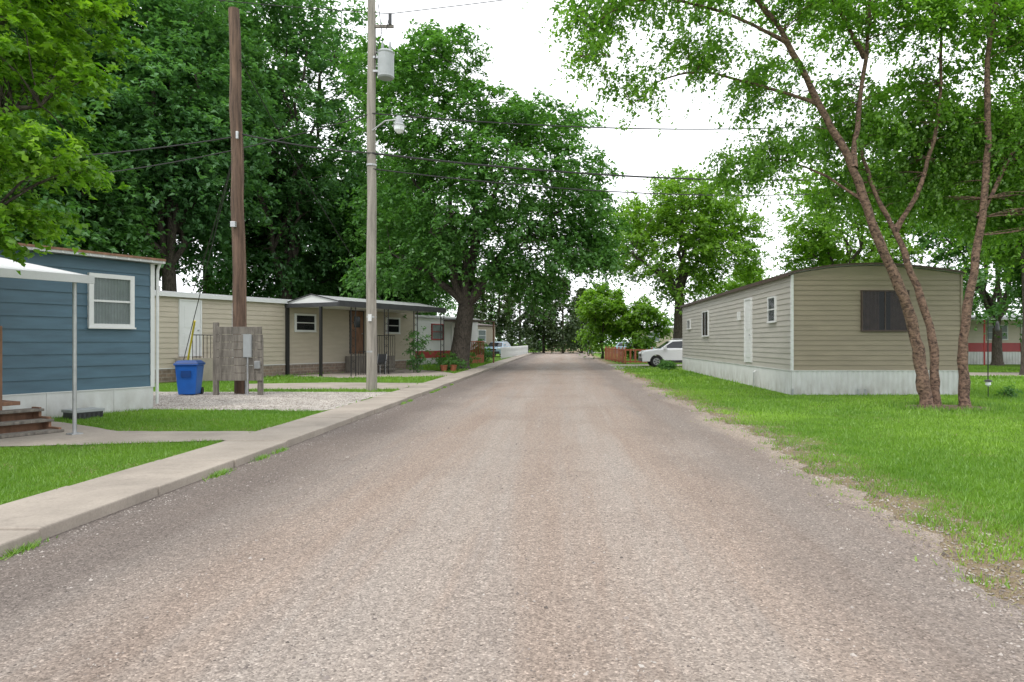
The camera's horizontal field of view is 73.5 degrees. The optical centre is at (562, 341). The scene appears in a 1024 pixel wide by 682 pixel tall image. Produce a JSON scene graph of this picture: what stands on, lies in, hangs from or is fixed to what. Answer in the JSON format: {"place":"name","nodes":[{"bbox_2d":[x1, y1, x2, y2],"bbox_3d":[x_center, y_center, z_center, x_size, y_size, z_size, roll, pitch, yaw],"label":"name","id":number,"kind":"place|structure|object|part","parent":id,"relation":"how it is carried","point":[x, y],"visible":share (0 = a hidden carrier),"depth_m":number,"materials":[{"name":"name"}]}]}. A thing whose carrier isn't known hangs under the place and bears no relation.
{"place":"outdoors","nodes":[
{"label":"outdoors","id":0,"kind":"place"},
{"bbox_2d":[0,421,253,445],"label":"concrete path","id":1,"kind":"structure","parent":0,"point":[91,435],"depth_m":10.14,"materials":[{"name":"grey concrete"}]},
{"bbox_2d":[0,326,63,438],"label":"wooden porch steps","id":2,"kind":"structure","parent":1,"relation":"on","point":[23,422],"depth_m":10.59,"materials":[{"name":"brown wood"}]},
{"bbox_2d":[4,410,296,476],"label":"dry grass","id":3,"kind":"structure","parent":0,"point":[145,444],"depth_m":10.83,"materials":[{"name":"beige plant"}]},
{"bbox_2d":[0,352,533,556],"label":"sidewalk","id":4,"kind":"structure","parent":0,"point":[43,515],"depth_m":7.23,"materials":[{"name":"concrete"}]},
{"bbox_2d":[153,392,389,410],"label":"gravel driveway","id":5,"kind":"structure","parent":0,"point":[245,402],"depth_m":16.45,"materials":[{"name":"grey gravel"}]},
{"bbox_2d":[173,360,204,394],"bbox_3d":[-9.958,0.949,18.238,0.600,0.928,0.758,0,0,-12],"label":"trash bin","id":6,"kind":"object","parent":5,"relation":"on","point":[189,375],"visible":1,"depth_m":17.95,"materials":[{"name":"blue plastic"}]},
{"bbox_2d":[0,353,1023,681],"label":"road","id":7,"kind":"structure","parent":0,"point":[446,483],"depth_m":4.50,"materials":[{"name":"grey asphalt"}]},
{"bbox_2d":[0,383,453,559],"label":"kerb weeds","id":8,"kind":"object","parent":7,"relation":"on","point":[216,474],"visible":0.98,"depth_m":7.53,"materials":[{"name":"green plant"}]},
{"bbox_2d":[2,378,472,578],"bbox_3d":[-3.641,1.490,15.494,0.537,0.011,25.004,0,0,0],"label":"kerb grit","id":9,"kind":"object","parent":7,"relation":"on","point":[189,487],"visible":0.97,"depth_m":6.32,"materials":[{"name":"grey gravel"}]},
{"bbox_2d":[587,347,593,355],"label":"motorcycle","id":10,"kind":"object","parent":7,"relation":"on","point":[591,353],"visible":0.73,"depth_m":73.79,"materials":[{"name":"metal"}]},
{"bbox_2d":[0,344,1023,606],"bbox_3d":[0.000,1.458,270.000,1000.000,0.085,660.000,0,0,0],"label":"ground","id":11,"kind":"structure","parent":0,"point":[1018,576],"depth_m":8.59,"materials":[{"name":"green plant"}]},
{"bbox_2d":[0,257,94,434],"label":"porch awning","id":12,"kind":"object","parent":11,"relation":"on","point":[8,268],"visible":0.9,"depth_m":10.36,"materials":[{"name":"white paint"}]},
{"bbox_2d":[0,3,100,204],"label":"silver maple tree","id":13,"kind":"object","parent":11,"relation":"on","point":[16,31],"visible":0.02,"depth_m":31.19,"materials":[{"name":"green plant"}]},
{"bbox_2d":[0,0,151,274],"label":"oak tree","id":14,"kind":"object","parent":11,"relation":"on","point":[24,79],"visible":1,"depth_m":8.24,"materials":[{"name":"green plant"}]},
{"bbox_2d":[2,386,152,417],"bbox_3d":[-13.638,1.171,9.066,4.230,0.487,14.012,0,0,27],"label":"skirting","id":15,"kind":"object","parent":11,"relation":"on","point":[52,404],"visible":0.67,"depth_m":13.26,"materials":[{"name":"white paint"}]},
{"bbox_2d":[0,250,154,394],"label":"walls","id":16,"kind":"structure","parent":15,"relation":"on","point":[36,320],"depth_m":12.90,"materials":[{"name":"blue wood"}]},
{"bbox_2d":[18,243,165,403],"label":"roof","id":17,"kind":"structure","parent":16,"relation":"on","point":[100,255],"depth_m":13.82,"materials":[{"name":"metal"}]},
{"bbox_2d":[87,272,135,328],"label":"windows","id":18,"kind":"structure","parent":16,"relation":"attached to","point":[111,300],"depth_m":13.59,"materials":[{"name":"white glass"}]},
{"bbox_2d":[6,6,150,174],"bbox_3d":[-30.825,-12.089,37.301,15.058,27.209,14.974,0,0,0],"label":"silver maple tree","id":19,"kind":"object","parent":11,"relation":"on","point":[62,35],"depth_m":36.88,"materials":[{"name":"green plant"}]},
{"bbox_2d":[61,407,104,419],"bbox_3d":[-8.910,1.327,12.684,0.400,0.175,0.540,0,0,27],"label":"vent box","id":20,"kind":"object","parent":11,"relation":"on","point":[83,413],"visible":0.76,"depth_m":12.55,"materials":[{"name":"grey metal"}]},
{"bbox_2d":[0,78,174,269],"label":"silver maple tree","id":21,"kind":"object","parent":11,"relation":"on","point":[110,235],"visible":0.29,"depth_m":30.59,"materials":[{"name":"green plant"}]},
{"bbox_2d":[57,0,282,289],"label":"silver maple tree","id":22,"kind":"object","parent":11,"relation":"on","point":[247,28],"visible":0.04,"depth_m":38.28,"materials":[{"name":"green plant"}]},
{"bbox_2d":[42,0,301,291],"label":"silver maple tree","id":23,"kind":"object","parent":11,"relation":"on","point":[177,62],"visible":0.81,"depth_m":34.10,"materials":[{"name":"green plant"}]},
{"bbox_2d":[187,320,195,359],"bbox_3d":[-11.900,0.375,21.725,0.053,2.089,1.787,0,0,-39],"label":"guy wire guard","id":24,"kind":"object","parent":11,"relation":"on","point":[191,339],"visible":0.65,"depth_m":21.42,"materials":[{"name":"yellow plastic"}]},
{"bbox_2d":[176,334,229,380],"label":"entry steps","id":25,"kind":"structure","parent":11,"relation":"on","point":[208,371],"depth_m":24.26,"materials":[{"name":"concrete"}]},
{"bbox_2d":[130,0,331,293],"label":"silver maple tree","id":26,"kind":"object","parent":11,"relation":"on","point":[265,60],"depth_m":49.70,"materials":[{"name":"green plant"}]},
{"bbox_2d":[213,322,263,394],"bbox_3d":[-8.593,0.490,18.045,1.334,2.020,0.230,0,0,0],"label":"meter board","id":27,"kind":"object","parent":11,"relation":"on","point":[247,342],"visible":0.89,"depth_m":18.02,"materials":[{"name":"grey wood"}]},
{"bbox_2d":[228,7,250,393],"bbox_3d":[-8.752,-3.754,18.497,0.490,10.710,0.814,0,0,-34],"label":"utility pole","id":28,"kind":"object","parent":11,"relation":"on","point":[239,295],"visible":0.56,"depth_m":18.51,"materials":[{"name":"brown wood"}]},
{"bbox_2d":[0,360,495,503],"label":"lawn grass","id":29,"kind":"structure","parent":11,"relation":"on","point":[123,447],"depth_m":11.05,"materials":[{"name":"green plant"}]},
{"bbox_2d":[191,154,366,298],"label":"silver maple tree","id":30,"kind":"object","parent":11,"relation":"on","point":[327,289],"visible":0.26,"depth_m":45.40,"materials":[{"name":"green plant"}]},
{"bbox_2d":[155,360,412,382],"bbox_3d":[-13.583,1.177,29.379,4.245,0.515,17.330,0,0,27],"label":"stone skirting","id":31,"kind":"object","parent":11,"relation":"on","point":[167,374],"visible":0.19,"depth_m":29.21,"materials":[{"name":"brown stone"}]},
{"bbox_2d":[155,296,414,368],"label":"walls","id":32,"kind":"structure","parent":31,"relation":"on","point":[269,318],"depth_m":28.38,"materials":[{"name":"beige metal"}]},
{"bbox_2d":[155,290,289,303],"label":"roof","id":33,"kind":"structure","parent":32,"relation":"on","point":[210,296],"depth_m":25.76,"materials":[{"name":"metal"}]},
{"bbox_2d":[178,299,400,357],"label":"windows and doors","id":34,"kind":"structure","parent":32,"relation":"attached to","point":[302,322],"depth_m":29.01,"materials":[{"name":"white paint"}]},
{"bbox_2d":[194,0,406,299],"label":"silver maple tree","id":35,"kind":"object","parent":11,"relation":"on","point":[329,112],"visible":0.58,"depth_m":42.88,"materials":[{"name":"green plant"}]},
{"bbox_2d":[249,382,419,388],"bbox_3d":[-7.708,1.408,22.104,5.792,0.001,3.432,0,0,0],"label":"concrete pad","id":36,"kind":"object","parent":11,"relation":"on","point":[335,385],"visible":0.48,"depth_m":22.11,"materials":[{"name":"grey concrete"}]},
{"bbox_2d":[285,294,445,376],"bbox_3d":[-8.698,-0.283,31.088,3.065,3.397,7.147,0,0,27],"label":"carport canopy","id":37,"kind":"object","parent":11,"relation":"on","point":[321,302],"visible":0.87,"depth_m":28.58,"materials":[{"name":"white metal"}]},
{"bbox_2d":[292,369,454,377],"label":"carport slab","id":38,"kind":"structure","parent":11,"relation":"on","point":[404,374],"depth_m":29.58,"materials":[{"name":"grey concrete"}]},
{"bbox_2d":[345,335,403,374],"bbox_3d":[-8.873,0.561,31.090,2.540,1.757,3.422,0,0,27],"label":"porch railing","id":39,"kind":"object","parent":38,"relation":"on","point":[361,363],"visible":0.48,"depth_m":31.46,"materials":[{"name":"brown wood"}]},
{"bbox_2d":[377,354,386,373],"bbox_3d":[-8.084,0.964,30.043,0.480,0.902,0.532,0,0,20],"label":"patio chair","id":40,"kind":"object","parent":38,"relation":"on","point":[380,358],"visible":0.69,"depth_m":30.23,"materials":[{"name":"metal"}]},
{"bbox_2d":[366,0,405,390],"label":"utility pole","id":41,"kind":"object","parent":11,"relation":"on","point":[385,58],"visible":0.98,"depth_m":19.69,"materials":[{"name":"grey wood"}]},
{"bbox_2d":[28,0,897,359],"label":"power line","id":42,"kind":"object","parent":41,"relation":"attached to","point":[418,158],"visible":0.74,"depth_m":20.82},
{"bbox_2d":[298,149,486,314],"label":"silver maple tree","id":43,"kind":"object","parent":11,"relation":"on","point":[384,159],"visible":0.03,"depth_m":50.96,"materials":[{"name":"green plant"}]},
{"bbox_2d":[324,183,461,315],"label":"silver maple tree","id":44,"kind":"object","parent":11,"relation":"on","point":[352,243],"visible":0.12,"depth_m":44.98,"materials":[{"name":"green plant"}]},
{"bbox_2d":[401,326,433,372],"bbox_3d":[-6.759,0.423,31.436,1.422,2.344,1.525,0,0,21],"label":"shrub","id":45,"kind":"object","parent":11,"relation":"on","point":[418,346],"visible":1,"depth_m":31.40,"materials":[{"name":"green plant"}]},
{"bbox_2d":[439,357,449,371],"bbox_3d":[-5.643,1.074,32.706,0.446,0.681,0.578,0,0,43],"label":"flower pot","id":46,"kind":"object","parent":11,"relation":"on","point":[444,365],"visible":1,"depth_m":32.60,"materials":[{"name":"orange ceramic"}]},
{"bbox_2d":[430,350,469,369],"bbox_3d":[-5.576,1.047,33.566,2.036,1.307,1.877,0,0,0],"label":"shrub","id":47,"kind":"object","parent":11,"relation":"on","point":[463,362],"visible":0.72,"depth_m":33.41,"materials":[{"name":"green plant"}]},
{"bbox_2d":[448,358,458,370],"bbox_3d":[-5.248,1.067,33.004,0.563,0.697,0.455,0,0,0],"label":"flower pot","id":48,"kind":"object","parent":11,"relation":"on","point":[453,367],"visible":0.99,"depth_m":32.89,"materials":[{"name":"brown ceramic"}]},
{"bbox_2d":[415,315,494,364],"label":"white mobile home","id":49,"kind":"object","parent":11,"relation":"on","point":[431,323],"visible":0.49,"depth_m":43.76,"materials":[{"name":"paint"}]},
{"bbox_2d":[448,352,481,364],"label":"shrub","id":50,"kind":"object","parent":11,"relation":"on","point":[472,355],"visible":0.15,"depth_m":40.17,"materials":[{"name":"green plant"}]},
{"bbox_2d":[457,278,497,338],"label":"cedar tree","id":51,"kind":"object","parent":11,"relation":"on","point":[481,315],"visible":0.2,"depth_m":87.70,"materials":[{"name":"green plant"}]},
{"bbox_2d":[323,18,633,368],"bbox_3d":[-4.062,-7.367,36.067,15.915,17.764,11.856,0,0,0],"label":"maple tree","id":52,"kind":"object","parent":11,"relation":"on","point":[453,246],"visible":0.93,"depth_m":34.12,"materials":[{"name":"green plant"}]},
{"bbox_2d":[472,342,492,362],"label":"shrub","id":53,"kind":"object","parent":11,"relation":"on","point":[487,353],"visible":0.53,"depth_m":46.75,"materials":[{"name":"green plant"}]},
{"bbox_2d":[478,323,496,356],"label":"tan mobile home","id":54,"kind":"object","parent":11,"relation":"on","point":[485,332],"visible":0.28,"depth_m":64.94,"materials":[{"name":"beige metal"}]},
{"bbox_2d":[485,342,511,356],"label":"parked car","id":55,"kind":"object","parent":11,"relation":"on","point":[497,346],"visible":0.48,"depth_m":64.94,"materials":[{"name":"blue paint"}]},
{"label":"windows","id":56,"kind":"part","parent":55,"relation":"part of","materials":[{"name":"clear glass"}]},
{"bbox_2d":[484,275,518,344],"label":"cedar tree","id":57,"kind":"object","parent":11,"relation":"on","point":[500,322],"visible":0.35,"depth_m":91.10,"materials":[{"name":"green plant"}]},
{"bbox_2d":[500,346,527,358],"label":"picket fence","id":58,"kind":"object","parent":11,"relation":"on","point":[506,352],"visible":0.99,"depth_m":65.59,"materials":[{"name":"white paint"}]},
{"bbox_2d":[500,277,540,353],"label":"cedar tree","id":59,"kind":"object","parent":11,"relation":"on","point":[524,329],"visible":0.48,"depth_m":88.42,"materials":[{"name":"green plant"}]},
{"bbox_2d":[527,272,561,352],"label":"cedar tree","id":60,"kind":"object","parent":11,"relation":"on","point":[539,329],"visible":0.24,"depth_m":91.39,"materials":[{"name":"green plant"}]},
{"bbox_2d":[542,276,583,353],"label":"cedar tree","id":61,"kind":"object","parent":11,"relation":"on","point":[562,336],"visible":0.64,"depth_m":89.29,"materials":[{"name":"green plant"}]},
{"bbox_2d":[564,287,596,352],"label":"cedar tree","id":62,"kind":"object","parent":11,"relation":"on","point":[579,291],"visible":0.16,"depth_m":93.38,"materials":[{"name":"green plant"}]},
{"bbox_2d":[160,247,1019,350],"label":"distant trees","id":63,"kind":"object","parent":11,"relation":"on","point":[672,319],"visible":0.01,"depth_m":114.09,"materials":[{"name":"green plant"}]},
{"bbox_2d":[572,281,630,358],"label":"young tree","id":64,"kind":"object","parent":11,"relation":"on","point":[594,314],"visible":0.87,"depth_m":60.61,"materials":[{"name":"green plant"}]},
{"bbox_2d":[605,346,652,363],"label":"wooden fence","id":65,"kind":"object","parent":11,"relation":"on","point":[610,353],"visible":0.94,"depth_m":49.15,"materials":[{"name":"brown wood"}]},
{"bbox_2d":[614,341,656,356],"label":"parked car","id":66,"kind":"object","parent":11,"relation":"on","point":[620,345],"visible":0.1,"depth_m":69.46,"materials":[{"name":"blue paint"}]},
{"bbox_2d":[604,293,673,358],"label":"young tree","id":67,"kind":"object","parent":11,"relation":"on","point":[627,323],"visible":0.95,"depth_m":59.26,"materials":[{"name":"green plant"}]},
{"bbox_2d":[637,326,673,355],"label":"white mobile home","id":68,"kind":"object","parent":11,"relation":"on","point":[661,342],"visible":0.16,"depth_m":75.98,"materials":[{"name":"paint"}]},
{"bbox_2d":[656,359,678,370],"bbox_3d":[5.593,1.415,36.608,1.216,0.998,1.164,0,0,37],"label":"shrub","id":69,"kind":"object","parent":11,"relation":"on","point":[667,365],"visible":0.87,"depth_m":36.43,"materials":[{"name":"green plant"}]},
{"bbox_2d":[588,165,774,362],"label":"elm tree","id":70,"kind":"object","parent":11,"relation":"on","point":[708,237],"visible":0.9,"depth_m":48.62,"materials":[{"name":"green plant"}]},
{"bbox_2d":[706,262,776,296],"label":"elm tree","id":71,"kind":"object","parent":11,"relation":"on","point":[733,284],"visible":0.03,"depth_m":59.22,"materials":[{"name":"green plant"}]},
{"bbox_2d":[522,0,1023,407],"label":"river birch tree","id":72,"kind":"object","parent":11,"relation":"on","point":[984,136],"visible":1,"depth_m":15.52,"materials":[{"name":"green plant"}]},
{"bbox_2d":[682,357,958,394],"bbox_3d":[8.882,1.155,28.130,4.884,0.709,17.640,0,0,0],"label":"skirting","id":73,"kind":"object","parent":11,"relation":"on","point":[850,382],"visible":0.59,"depth_m":19.34,"materials":[{"name":"white paint"}]},
{"bbox_2d":[682,266,962,369],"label":"walls","id":74,"kind":"structure","parent":73,"relation":"on","point":[816,325],"depth_m":19.34,"materials":[{"name":"beige"}]},
{"bbox_2d":[686,290,908,386],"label":"windows and doors","id":75,"kind":"structure","parent":74,"relation":"in","point":[881,311],"depth_m":19.32,"materials":[{"name":"glass"}]},
{"bbox_2d":[680,262,966,307],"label":"roof","id":76,"kind":"structure","parent":74,"relation":"on","point":[787,274],"depth_m":19.35,"materials":[{"name":"metal"}]},
{"bbox_2d":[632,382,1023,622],"bbox_3d":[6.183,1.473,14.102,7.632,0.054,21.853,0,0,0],"label":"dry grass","id":77,"kind":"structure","parent":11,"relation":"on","point":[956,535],"depth_m":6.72,"materials":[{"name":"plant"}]},
{"bbox_2d":[791,389,866,394],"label":"pipe stubs","id":78,"kind":"object","parent":11,"relation":"on","point":[857,391],"visible":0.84,"depth_m":19.23,"materials":[{"name":"grey paint"}]},
{"bbox_2d":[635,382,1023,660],"bbox_3d":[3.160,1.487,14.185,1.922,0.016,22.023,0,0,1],"label":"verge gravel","id":79,"kind":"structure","parent":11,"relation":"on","point":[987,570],"depth_m":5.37,"materials":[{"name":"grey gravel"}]},
{"bbox_2d":[763,161,937,276],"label":"elm tree","id":80,"kind":"object","parent":11,"relation":"on","point":[825,252],"visible":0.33,"depth_m":47.01,"materials":[{"name":"green plant"}]},
{"bbox_2d":[906,405,1001,410],"bbox_3d":[8.691,1.469,15.500,2.356,0.038,1.600,0,0,0],"label":"mulch bed","id":81,"kind":"object","parent":11,"relation":"on","point":[956,406],"visible":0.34,"depth_m":15.40,"materials":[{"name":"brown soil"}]},
{"bbox_2d":[885,399,1010,411],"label":"tall grass","id":82,"kind":"structure","parent":81,"relation":"on","point":[900,405],"depth_m":15.18,"materials":[{"name":"green plant"}]},
{"bbox_2d":[902,156,1022,365],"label":"elm tree","id":83,"kind":"object","parent":11,"relation":"on","point":[991,306],"visible":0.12,"depth_m":43.43,"materials":[{"name":"green plant"}]},
{"bbox_2d":[930,77,1023,374],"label":"elm tree","id":84,"kind":"object","parent":11,"relation":"on","point":[1010,252],"visible":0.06,"depth_m":31.45,"materials":[{"name":"green plant"}]},
{"bbox_2d":[984,379,992,396],"bbox_3d":[11.400,1.250,18.300,0.220,0.500,0.209,0,0,0],"label":"garden light","id":85,"kind":"object","parent":11,"relation":"on","point":[988,382],"visible":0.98,"depth_m":18.26,"materials":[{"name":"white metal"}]},
{"bbox_2d":[987,316,999,386],"bbox_3d":[13.876,0.335,22.000,0.388,2.330,0.133,0,0,0],"label":"bird feeder pole","id":86,"kind":"object","parent":11,"relation":"on","point":[997,327],"visible":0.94,"depth_m":21.98,"materials":[{"name":"metal"}]},
{"bbox_2d":[968,315,1022,364],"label":"home","id":87,"kind":"object","parent":11,"relation":"on","point":[977,346],"depth_m":45.98,"materials":[{"name":"beige metal"}]},
{"bbox_2d":[984,260,1022,327],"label":"elm tree","id":88,"kind":"object","parent":11,"relation":"on","point":[1014,293],"visible":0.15,"depth_m":34.62,"materials":[{"name":"green plant"}]},
{"bbox_2d":[994,382,1021,397],"bbox_3d":[12.112,1.403,18.537,0.670,0.638,0.826,0,0,-27],"label":"shrub","id":89,"kind":"object","parent":11,"relation":"on","point":[1010,392],"visible":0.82,"depth_m":18.51,"materials":[{"name":"green plant"}]},
{"bbox_2d":[104,0,1023,343],"label":"sky","id":90,"kind":"structure","parent":0,"point":[519,52],"materials":[{"name":"white"}]},
{"bbox_2d":[534,352,604,352],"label":"cross road","id":91,"kind":"structure","parent":0,"point":[569,352],"depth_m":97.03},
{"bbox_2d":[608,364,681,368],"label":"gravel driveway","id":92,"kind":"structure","parent":0,"point":[618,365],"depth_m":43.33,"materials":[{"name":"grey gravel"}]},
{"bbox_2d":[638,340,682,366],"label":"white suv","id":93,"kind":"object","parent":92,"relation":"on","point":[671,350],"visible":0.52,"depth_m":40.09,"materials":[{"name":"paint"}]},
{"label":"windows","id":94,"kind":"part","parent":93,"relation":"part of","materials":[{"name":"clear glass"}]},
{"bbox_2d":[969,372,1023,375],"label":"concrete path","id":95,"kind":"structure","parent":0,"point":[994,373],"depth_m":32.40,"materials":[{"name":"beige concrete"}]}
]}

